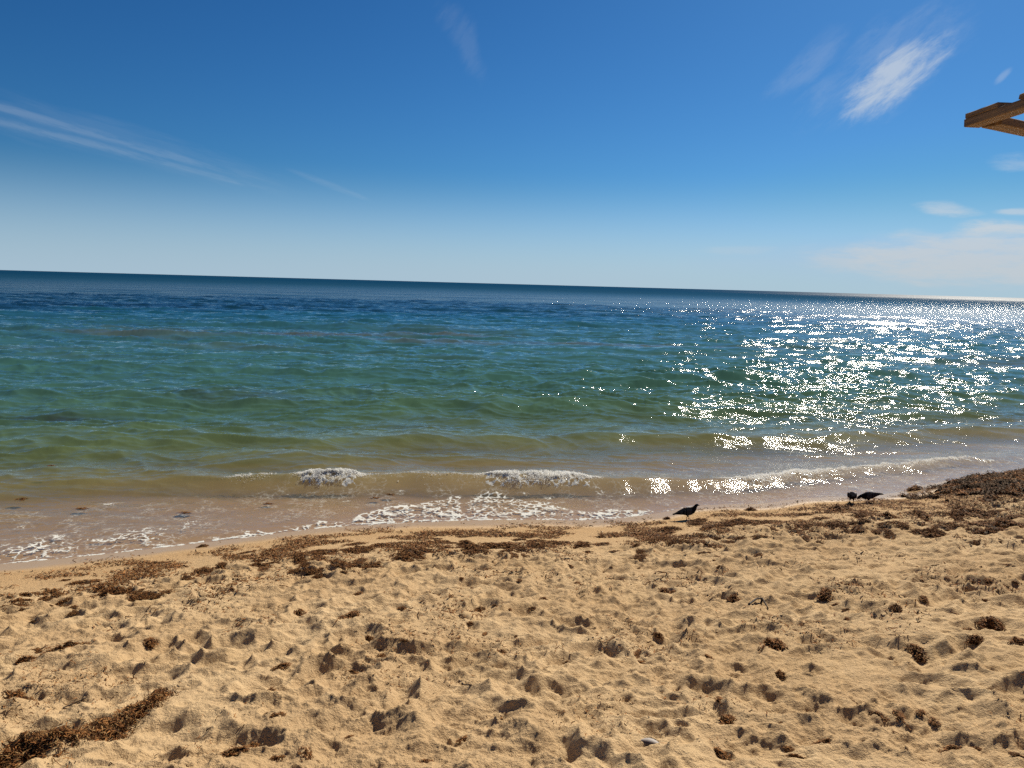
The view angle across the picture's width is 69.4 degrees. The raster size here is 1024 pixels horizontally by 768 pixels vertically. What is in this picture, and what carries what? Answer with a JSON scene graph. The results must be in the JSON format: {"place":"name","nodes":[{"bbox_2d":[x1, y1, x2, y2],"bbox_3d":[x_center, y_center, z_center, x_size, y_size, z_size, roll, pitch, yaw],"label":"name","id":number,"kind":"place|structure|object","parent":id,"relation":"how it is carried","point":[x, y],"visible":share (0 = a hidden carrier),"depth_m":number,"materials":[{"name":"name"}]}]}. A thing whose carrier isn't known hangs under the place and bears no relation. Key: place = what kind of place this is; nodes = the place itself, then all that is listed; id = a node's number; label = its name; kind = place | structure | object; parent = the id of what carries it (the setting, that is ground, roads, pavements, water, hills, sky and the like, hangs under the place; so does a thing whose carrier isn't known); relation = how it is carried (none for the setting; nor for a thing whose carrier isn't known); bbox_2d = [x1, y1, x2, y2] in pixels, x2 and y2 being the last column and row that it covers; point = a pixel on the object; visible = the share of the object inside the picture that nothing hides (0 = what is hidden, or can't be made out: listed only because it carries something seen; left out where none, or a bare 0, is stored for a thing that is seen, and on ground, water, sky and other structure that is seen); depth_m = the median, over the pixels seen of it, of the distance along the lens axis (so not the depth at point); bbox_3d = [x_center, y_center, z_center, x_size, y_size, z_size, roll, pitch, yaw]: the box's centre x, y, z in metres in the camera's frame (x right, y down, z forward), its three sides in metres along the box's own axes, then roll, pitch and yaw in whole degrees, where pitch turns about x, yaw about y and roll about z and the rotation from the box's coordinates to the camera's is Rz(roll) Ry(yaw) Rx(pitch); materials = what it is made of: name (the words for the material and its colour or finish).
{"place":"outdoors","nodes":[
{"label":"outdoors","id":0,"kind":"place"},
{"bbox_2d":[0,422,1023,767],"bbox_3d":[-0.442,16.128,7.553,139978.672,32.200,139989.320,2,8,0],"label":"beach ground","id":1,"kind":"structure","parent":0,"point":[956,686],"depth_m":4.99,"materials":[{"name":"sand"}]},
{"bbox_2d":[2,689,34,700],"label":"seaweed clump","id":2,"kind":"object","parent":1,"relation":"on","point":[15,693],"visible":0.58,"depth_m":3.87,"materials":[{"name":"plant"}]},
{"bbox_2d":[6,597,34,604],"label":"seaweed clump","id":3,"kind":"object","parent":1,"relation":"on","point":[19,600],"visible":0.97,"depth_m":6.34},
{"bbox_2d":[1,591,39,598],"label":"seaweed clump","id":4,"kind":"object","parent":1,"relation":"on","point":[25,594],"visible":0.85,"depth_m":6.60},
{"bbox_2d":[12,655,36,664],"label":"seaweed clump","id":5,"kind":"object","parent":1,"relation":"on","point":[24,658],"visible":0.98,"depth_m":4.52,"materials":[{"name":"plant"}]},
{"bbox_2d":[38,588,64,594],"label":"seaweed clump","id":6,"kind":"object","parent":1,"relation":"on","point":[51,591],"visible":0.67,"depth_m":6.66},
{"bbox_2d":[43,592,65,601],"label":"seaweed clump","id":7,"kind":"object","parent":1,"relation":"on","point":[48,598],"visible":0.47,"depth_m":6.42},
{"bbox_2d":[54,596,71,606],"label":"seaweed clump","id":8,"kind":"object","parent":1,"relation":"on","point":[63,601],"visible":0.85,"depth_m":6.17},
{"bbox_2d":[44,640,90,651],"bbox_3d":[-2.836,1.671,4.723,0.276,0.062,0.135,-3,-1,-31],"label":"seaweed clump","id":9,"kind":"object","parent":1,"relation":"on","point":[65,645],"visible":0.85,"depth_m":4.72,"materials":[{"name":"plant"}]},
{"bbox_2d":[65,579,102,585],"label":"seaweed clump","id":10,"kind":"object","parent":1,"relation":"on","point":[85,581],"visible":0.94,"depth_m":6.99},
{"bbox_2d":[0,672,196,767],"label":"seaweed mat","id":11,"kind":"object","parent":1,"relation":"on","point":[99,728],"visible":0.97,"depth_m":3.22,"materials":[{"name":"plant"}]},
{"bbox_2d":[91,581,130,591],"bbox_3d":[-3.636,1.830,6.709,0.345,0.041,0.181,-1,8,-17],"label":"seaweed clump","id":12,"kind":"object","parent":1,"relation":"on","point":[97,589],"visible":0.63,"depth_m":6.68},
{"bbox_2d":[102,583,130,596],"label":"seaweed clump","id":13,"kind":"object","parent":1,"relation":"on","point":[116,589],"visible":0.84,"depth_m":6.39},
{"bbox_2d":[101,582,134,595],"bbox_3d":[-3.375,1.778,6.402,0.404,0.043,0.232,2,15,17],"label":"seaweed clump","id":14,"kind":"object","parent":1,"relation":"on","point":[108,589],"visible":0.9,"depth_m":6.38,"materials":[{"name":"plant"}]},
{"bbox_2d":[124,592,149,601],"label":"seaweed clump","id":15,"kind":"object","parent":1,"relation":"on","point":[136,596],"visible":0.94,"depth_m":6.19,"materials":[{"name":"plant"}]},
{"bbox_2d":[138,589,162,598],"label":"seaweed clump","id":16,"kind":"object","parent":1,"relation":"on","point":[148,592],"visible":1,"depth_m":6.22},
{"bbox_2d":[142,637,159,649],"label":"seaweed clump","id":17,"kind":"object","parent":1,"relation":"on","point":[149,642],"visible":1,"depth_m":4.79,"materials":[{"name":"plant"}]},
{"bbox_2d":[148,588,175,598],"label":"seaweed clump","id":18,"kind":"object","parent":1,"relation":"on","point":[161,593],"visible":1,"depth_m":6.19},
{"bbox_2d":[180,573,196,580],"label":"seaweed clump","id":19,"kind":"object","parent":1,"relation":"on","point":[187,578],"visible":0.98,"depth_m":6.88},
{"bbox_2d":[193,565,217,574],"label":"seaweed clump","id":20,"kind":"object","parent":1,"relation":"on","point":[205,570],"visible":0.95,"depth_m":7.26,"materials":[{"name":"plant"}]},
{"bbox_2d":[220,744,258,757],"bbox_3d":[-1.153,1.529,3.097,0.193,0.031,0.080,2,-6,-43],"label":"seaweed clump","id":21,"kind":"object","parent":1,"relation":"on","point":[235,750],"visible":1,"depth_m":3.08,"materials":[{"name":"plant"}]},
{"bbox_2d":[248,562,267,567],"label":"seaweed clump","id":22,"kind":"object","parent":1,"relation":"on","point":[258,564],"visible":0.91,"depth_m":7.33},
{"bbox_2d":[257,564,272,571],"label":"seaweed clump","id":23,"kind":"object","parent":1,"relation":"on","point":[264,568],"visible":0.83,"depth_m":7.21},
{"bbox_2d":[269,755,285,761],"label":"seaweed clump","id":24,"kind":"object","parent":1,"relation":"on","point":[274,757],"visible":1,"depth_m":3.08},
{"bbox_2d":[270,711,286,717],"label":"seaweed clump","id":25,"kind":"object","parent":1,"relation":"on","point":[274,714],"visible":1,"depth_m":3.42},
{"bbox_2d":[271,662,290,670],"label":"seaweed clump","id":26,"kind":"object","parent":1,"relation":"on","point":[283,665],"visible":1,"depth_m":4.17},
{"bbox_2d":[286,567,302,573],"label":"seaweed clump","id":27,"kind":"object","parent":1,"relation":"on","point":[294,570],"visible":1,"depth_m":7.01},
{"bbox_2d":[293,608,305,615],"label":"seaweed clump","id":28,"kind":"object","parent":1,"relation":"on","point":[299,612],"visible":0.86,"depth_m":5.52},
{"bbox_2d":[289,551,309,561],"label":"seaweed clump","id":29,"kind":"object","parent":1,"relation":"on","point":[302,554],"visible":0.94,"depth_m":7.70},
{"bbox_2d":[297,746,313,760],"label":"seaweed clump","id":30,"kind":"object","parent":1,"relation":"on","point":[305,753],"visible":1,"depth_m":3.08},
{"bbox_2d":[301,566,315,573],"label":"seaweed clump","id":31,"kind":"object","parent":1,"relation":"on","point":[310,570],"visible":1,"depth_m":7.00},
{"bbox_2d":[308,555,328,560],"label":"seaweed clump","id":32,"kind":"object","parent":1,"relation":"on","point":[316,557],"visible":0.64,"depth_m":7.54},
{"bbox_2d":[312,571,325,578],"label":"seaweed clump","id":33,"kind":"object","parent":1,"relation":"on","point":[317,575],"visible":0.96,"depth_m":6.75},
{"bbox_2d":[314,548,338,554],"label":"seaweed clump","id":34,"kind":"object","parent":1,"relation":"on","point":[329,550],"visible":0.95,"depth_m":7.90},
{"bbox_2d":[326,560,352,567],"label":"seaweed clump","id":35,"kind":"object","parent":1,"relation":"on","point":[339,564],"visible":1,"depth_m":7.16,"materials":[{"name":"plant"}]},
{"bbox_2d":[339,610,361,619],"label":"seaweed clump","id":36,"kind":"object","parent":1,"relation":"on","point":[350,615],"visible":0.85,"depth_m":5.33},
{"bbox_2d":[342,545,362,552],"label":"seaweed clump","id":37,"kind":"object","parent":1,"relation":"on","point":[357,547],"visible":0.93,"depth_m":7.97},
{"bbox_2d":[342,541,367,546],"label":"seaweed clump","id":38,"kind":"object","parent":1,"relation":"on","point":[354,543],"visible":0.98,"depth_m":8.34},
{"bbox_2d":[351,557,367,566],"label":"seaweed clump","id":39,"kind":"object","parent":1,"relation":"on","point":[359,561],"visible":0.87,"depth_m":7.41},
{"bbox_2d":[349,545,376,552],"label":"seaweed clump","id":40,"kind":"object","parent":1,"relation":"on","point":[366,549],"visible":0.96,"depth_m":7.96,"materials":[{"name":"plant"}]},
{"bbox_2d":[391,553,417,561],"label":"seaweed clump","id":41,"kind":"object","parent":1,"relation":"on","point":[403,557],"visible":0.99,"depth_m":7.53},
{"bbox_2d":[400,547,415,552],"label":"seaweed clump","id":42,"kind":"object","parent":1,"relation":"on","point":[408,549],"visible":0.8,"depth_m":7.88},
{"bbox_2d":[394,552,427,559],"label":"seaweed clump","id":43,"kind":"object","parent":1,"relation":"on","point":[419,557],"visible":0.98,"depth_m":7.60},
{"bbox_2d":[416,546,428,554],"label":"seaweed clump","id":44,"kind":"object","parent":1,"relation":"on","point":[424,551],"visible":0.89,"depth_m":7.92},
{"bbox_2d":[461,544,482,549],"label":"seaweed clump","id":45,"kind":"object","parent":1,"relation":"on","point":[468,546],"visible":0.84,"depth_m":8.03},
{"bbox_2d":[464,548,494,553],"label":"seaweed clump","id":46,"kind":"object","parent":1,"relation":"on","point":[476,550],"visible":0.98,"depth_m":7.77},
{"bbox_2d":[479,542,520,548],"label":"seaweed clump","id":47,"kind":"object","parent":1,"relation":"on","point":[504,545],"visible":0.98,"depth_m":8.13,"materials":[{"name":"plant"}]},
{"bbox_2d":[0,488,1023,767],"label":"seaweed litter","id":48,"kind":"object","parent":1,"relation":"on","point":[146,568],"visible":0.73,"depth_m":7.88,"materials":[{"name":"plant"}]},
{"bbox_2d":[524,541,553,548],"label":"seaweed clump","id":49,"kind":"object","parent":1,"relation":"on","point":[531,544],"visible":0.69,"depth_m":8.27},
{"bbox_2d":[543,540,571,544],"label":"seaweed clump","id":50,"kind":"object","parent":1,"relation":"on","point":[555,542],"visible":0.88,"depth_m":8.41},
{"bbox_2d":[572,543,594,548],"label":"seaweed clump","id":51,"kind":"object","parent":1,"relation":"on","point":[585,545],"visible":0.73,"depth_m":8.31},
{"bbox_2d":[641,738,658,745],"bbox_3d":[0.594,1.541,3.182,0.085,0.020,0.048,4,37,20],"label":"seashell","id":52,"kind":"object","parent":1,"relation":"on","point":[647,741],"visible":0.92,"depth_m":3.18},
{"bbox_2d":[653,526,681,532],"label":"seaweed clump","id":53,"kind":"object","parent":1,"relation":"on","point":[665,529],"visible":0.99,"depth_m":9.15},
{"bbox_2d":[666,538,686,546],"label":"seaweed clump","id":54,"kind":"object","parent":1,"relation":"on","point":[673,541],"visible":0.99,"depth_m":8.30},
{"bbox_2d":[673,504,698,519],"bbox_3d":[2.303,1.687,9.785,0.357,0.216,0.124,1,8,-3],"label":"pigeon","id":55,"kind":"object","parent":1,"relation":"on","point":[687,511],"visible":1,"depth_m":9.76,"materials":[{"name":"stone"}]},
{"bbox_2d":[686,518,707,522],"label":"seaweed clump","id":56,"kind":"object","parent":1,"relation":"on","point":[699,519],"visible":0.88,"depth_m":9.61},
{"bbox_2d":[689,539,724,548],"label":"seaweed clump","id":57,"kind":"object","parent":1,"relation":"on","point":[704,543],"visible":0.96,"depth_m":8.07,"materials":[{"name":"plant"}]},
{"bbox_2d":[699,524,721,530],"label":"seaweed clump","id":58,"kind":"object","parent":1,"relation":"on","point":[711,526],"visible":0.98,"depth_m":9.10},
{"bbox_2d":[713,746,734,760],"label":"seaweed clump","id":59,"kind":"object","parent":1,"relation":"on","point":[721,754],"visible":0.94,"depth_m":3.13,"materials":[{"name":"plant"}]},
{"bbox_2d":[718,713,735,724],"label":"seaweed clump","id":60,"kind":"object","parent":1,"relation":"on","point":[727,719],"visible":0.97,"depth_m":3.47,"materials":[{"name":"plant"}]},
{"bbox_2d":[726,594,739,602],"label":"seaweed clump","id":61,"kind":"object","parent":1,"relation":"on","point":[732,598],"visible":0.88,"depth_m":5.75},
{"bbox_2d":[725,520,755,525],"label":"seaweed clump","id":62,"kind":"object","parent":1,"relation":"on","point":[739,522],"visible":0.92,"depth_m":9.33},
{"bbox_2d":[748,597,768,608],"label":"twig","id":63,"kind":"object","parent":1,"relation":"on","point":[755,599],"visible":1,"depth_m":5.53,"materials":[{"name":"brown wood"}]},
{"bbox_2d":[758,636,787,652],"bbox_3d":[1.568,1.575,4.496,0.232,0.077,0.175,0,8,-10],"label":"seaweed clump","id":64,"kind":"object","parent":1,"relation":"on","point":[776,644],"visible":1,"depth_m":4.48,"materials":[{"name":"plant"}]},
{"bbox_2d":[774,669,785,679],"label":"seaweed clump","id":65,"kind":"object","parent":1,"relation":"on","point":[780,674],"visible":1,"depth_m":3.99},
{"bbox_2d":[782,745,794,752],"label":"seaweed clump","id":66,"kind":"object","parent":1,"relation":"on","point":[787,749],"visible":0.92,"depth_m":3.18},
{"bbox_2d":[785,753,806,758],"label":"seaweed clump","id":67,"kind":"object","parent":1,"relation":"on","point":[795,756],"visible":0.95,"depth_m":3.08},
{"bbox_2d":[798,531,811,540],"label":"seaweed clump","id":68,"kind":"object","parent":1,"relation":"on","point":[804,536],"visible":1,"depth_m":8.24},
{"bbox_2d":[804,522,825,526],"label":"seaweed clump","id":69,"kind":"object","parent":1,"relation":"on","point":[814,524],"visible":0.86,"depth_m":9.18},
{"bbox_2d":[813,738,834,743],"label":"seaweed clump","id":70,"kind":"object","parent":1,"relation":"on","point":[825,740],"visible":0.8,"depth_m":3.24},
{"bbox_2d":[815,587,834,601],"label":"seaweed clump","id":71,"kind":"object","parent":1,"relation":"on","point":[825,593],"visible":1,"depth_m":5.67,"materials":[{"name":"plant"}]},
{"bbox_2d":[823,503,849,512],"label":"seaweed clump","id":72,"kind":"object","parent":1,"relation":"on","point":[836,507],"visible":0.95,"depth_m":10.22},
{"bbox_2d":[829,520,851,528],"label":"seaweed clump","id":73,"kind":"object","parent":1,"relation":"on","point":[838,524],"visible":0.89,"depth_m":8.90,"materials":[{"name":"plant"}]},
{"bbox_2d":[847,492,856,502],"bbox_3d":[4.959,1.663,10.795,0.130,0.166,0.375,5,8,21],"label":"pigeon","id":74,"kind":"object","parent":1,"relation":"on","point":[852,495],"visible":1,"depth_m":10.75,"materials":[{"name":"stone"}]},
{"bbox_2d":[851,524,868,530],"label":"seaweed clump","id":75,"kind":"object","parent":1,"relation":"on","point":[856,527],"visible":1,"depth_m":8.55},
{"bbox_2d":[848,511,873,517],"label":"seaweed clump","id":76,"kind":"object","parent":1,"relation":"on","point":[859,514],"visible":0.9,"depth_m":9.78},
{"bbox_2d":[857,517,876,522],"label":"seaweed clump","id":77,"kind":"object","parent":1,"relation":"on","point":[863,519],"visible":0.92,"depth_m":9.22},
{"bbox_2d":[857,492,883,501],"bbox_3d":[5.245,1.664,10.841,0.357,0.158,0.124,3,8,7],"label":"pigeon","id":78,"kind":"object","parent":1,"relation":"on","point":[868,495],"visible":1,"depth_m":10.81,"materials":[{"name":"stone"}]},
{"bbox_2d":[868,708,889,722],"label":"seaweed clump","id":79,"kind":"object","parent":1,"relation":"on","point":[879,714],"visible":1,"depth_m":3.48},
{"bbox_2d":[871,528,889,533],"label":"seaweed clump","id":80,"kind":"object","parent":1,"relation":"on","point":[878,530],"visible":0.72,"depth_m":8.54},
{"bbox_2d":[878,511,898,518],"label":"seaweed clump","id":81,"kind":"object","parent":1,"relation":"on","point":[886,513],"visible":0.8,"depth_m":9.56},
{"bbox_2d":[883,534,897,539],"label":"seaweed clump","id":82,"kind":"object","parent":1,"relation":"on","point":[892,536],"visible":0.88,"depth_m":8.25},
{"bbox_2d":[888,603,902,612],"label":"seaweed clump","id":83,"kind":"object","parent":1,"relation":"on","point":[897,608],"visible":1,"depth_m":5.03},
{"bbox_2d":[891,708,910,729],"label":"seaweed clump","id":84,"kind":"object","parent":1,"relation":"on","point":[899,715],"visible":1,"depth_m":3.44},
{"bbox_2d":[894,523,912,529],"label":"seaweed clump","id":85,"kind":"object","parent":1,"relation":"on","point":[903,526],"visible":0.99,"depth_m":8.57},
{"bbox_2d":[904,485,922,490],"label":"seaweed clump","id":86,"kind":"object","parent":1,"relation":"on","point":[915,487],"visible":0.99,"depth_m":11.83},
{"bbox_2d":[903,643,929,662],"bbox_3d":[2.366,1.558,4.331,0.140,0.065,0.223,-10,5,11],"label":"seaweed clump","id":87,"kind":"object","parent":1,"relation":"on","point":[917,652],"visible":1,"depth_m":4.31,"materials":[{"name":"plant"}]},
{"bbox_2d":[908,509,932,520],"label":"seaweed clump","id":88,"kind":"object","parent":1,"relation":"on","point":[917,513],"visible":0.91,"depth_m":9.64,"materials":[{"name":"plant"}]},
{"bbox_2d":[914,708,926,717],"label":"seaweed clump","id":89,"kind":"object","parent":1,"relation":"on","point":[920,712],"visible":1,"depth_m":3.45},
{"bbox_2d":[921,527,945,535],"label":"seaweed clump","id":90,"kind":"object","parent":1,"relation":"on","point":[935,529],"visible":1,"depth_m":8.18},
{"bbox_2d":[919,531,948,538],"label":"seaweed clump","id":91,"kind":"object","parent":1,"relation":"on","point":[930,535],"visible":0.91,"depth_m":8.11,"materials":[{"name":"plant"}]},
{"bbox_2d":[927,716,941,725],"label":"seaweed clump","id":92,"kind":"object","parent":1,"relation":"on","point":[935,722],"visible":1,"depth_m":3.40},
{"bbox_2d":[929,524,952,530],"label":"seaweed clump","id":93,"kind":"object","parent":1,"relation":"on","point":[943,526],"visible":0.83,"depth_m":8.57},
{"bbox_2d":[930,522,967,527],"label":"seaweed clump","id":94,"kind":"object","parent":1,"relation":"on","point":[952,524],"visible":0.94,"depth_m":8.71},
{"bbox_2d":[937,744,961,752],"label":"seaweed clump","id":95,"kind":"object","parent":1,"relation":"on","point":[949,747],"visible":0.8,"depth_m":3.17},
{"bbox_2d":[940,511,970,516],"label":"seaweed clump","id":96,"kind":"object","parent":1,"relation":"on","point":[957,513],"visible":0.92,"depth_m":9.64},
{"bbox_2d":[897,467,1023,508],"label":"seaweed bank","id":97,"kind":"structure","parent":1,"relation":"on","point":[992,486],"depth_m":11.17,"materials":[{"name":"plant"}]},
{"bbox_2d":[964,635,983,645],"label":"seaweed clump","id":98,"kind":"object","parent":1,"relation":"on","point":[975,639],"visible":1,"depth_m":4.34,"materials":[{"name":"plant"}]},
{"bbox_2d":[963,527,987,534],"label":"seaweed clump","id":99,"kind":"object","parent":1,"relation":"on","point":[975,530],"visible":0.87,"depth_m":8.32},
{"bbox_2d":[956,507,996,516],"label":"seaweed clump","id":100,"kind":"object","parent":1,"relation":"on","point":[979,511],"visible":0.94,"depth_m":9.77,"materials":[{"name":"plant"}]},
{"bbox_2d":[961,520,1010,530],"bbox_3d":[5.506,1.642,8.513,0.603,0.064,0.327,9,4,29],"label":"seaweed clump","id":101,"kind":"object","parent":1,"relation":"on","point":[988,526],"visible":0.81,"depth_m":8.52,"materials":[{"name":"plant"}]},
{"bbox_2d":[977,527,1002,533],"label":"seaweed clump","id":102,"kind":"object","parent":1,"relation":"on","point":[991,531],"visible":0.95,"depth_m":8.26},
{"bbox_2d":[975,614,1006,630],"bbox_3d":[3.076,1.524,4.758,0.214,0.078,0.171,0,14,-15],"label":"seaweed clump","id":103,"kind":"object","parent":1,"relation":"on","point":[991,622],"visible":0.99,"depth_m":4.74,"materials":[{"name":"plant"}]},
{"bbox_2d":[964,93,1023,136],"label":"pergola","id":104,"kind":"object","parent":1,"relation":"on","point":[997,116],"visible":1,"depth_m":4.39,"materials":[{"name":"wood"}]},
{"bbox_2d":[985,519,1023,527],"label":"seaweed clump","id":105,"kind":"object","parent":1,"relation":"on","point":[1006,523],"visible":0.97,"depth_m":8.84,"materials":[{"name":"plant"}]},
{"bbox_2d":[1004,514,1022,517],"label":"seaweed clump","id":106,"kind":"object","parent":1,"relation":"on","point":[1014,516],"visible":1,"depth_m":9.16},
{"bbox_2d":[1006,751,1023,757],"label":"seaweed clump","id":107,"kind":"object","parent":1,"relation":"on","point":[1011,753],"visible":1,"depth_m":3.03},
{"bbox_2d":[1007,636,1023,644],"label":"seaweed clump","id":108,"kind":"object","parent":1,"relation":"on","point":[1017,641],"visible":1,"depth_m":4.26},
{"bbox_2d":[0,270,1023,562],"bbox_3d":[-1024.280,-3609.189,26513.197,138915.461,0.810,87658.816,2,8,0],"label":"sea water","id":109,"kind":"structure","parent":0,"point":[134,378],"depth_m":23.70,"materials":[{"name":"liquid"}]},
{"bbox_2d":[0,0,1023,297],"label":"sky","id":110,"kind":"structure","parent":0,"point":[824,146],"materials":[{"name":"blue"}]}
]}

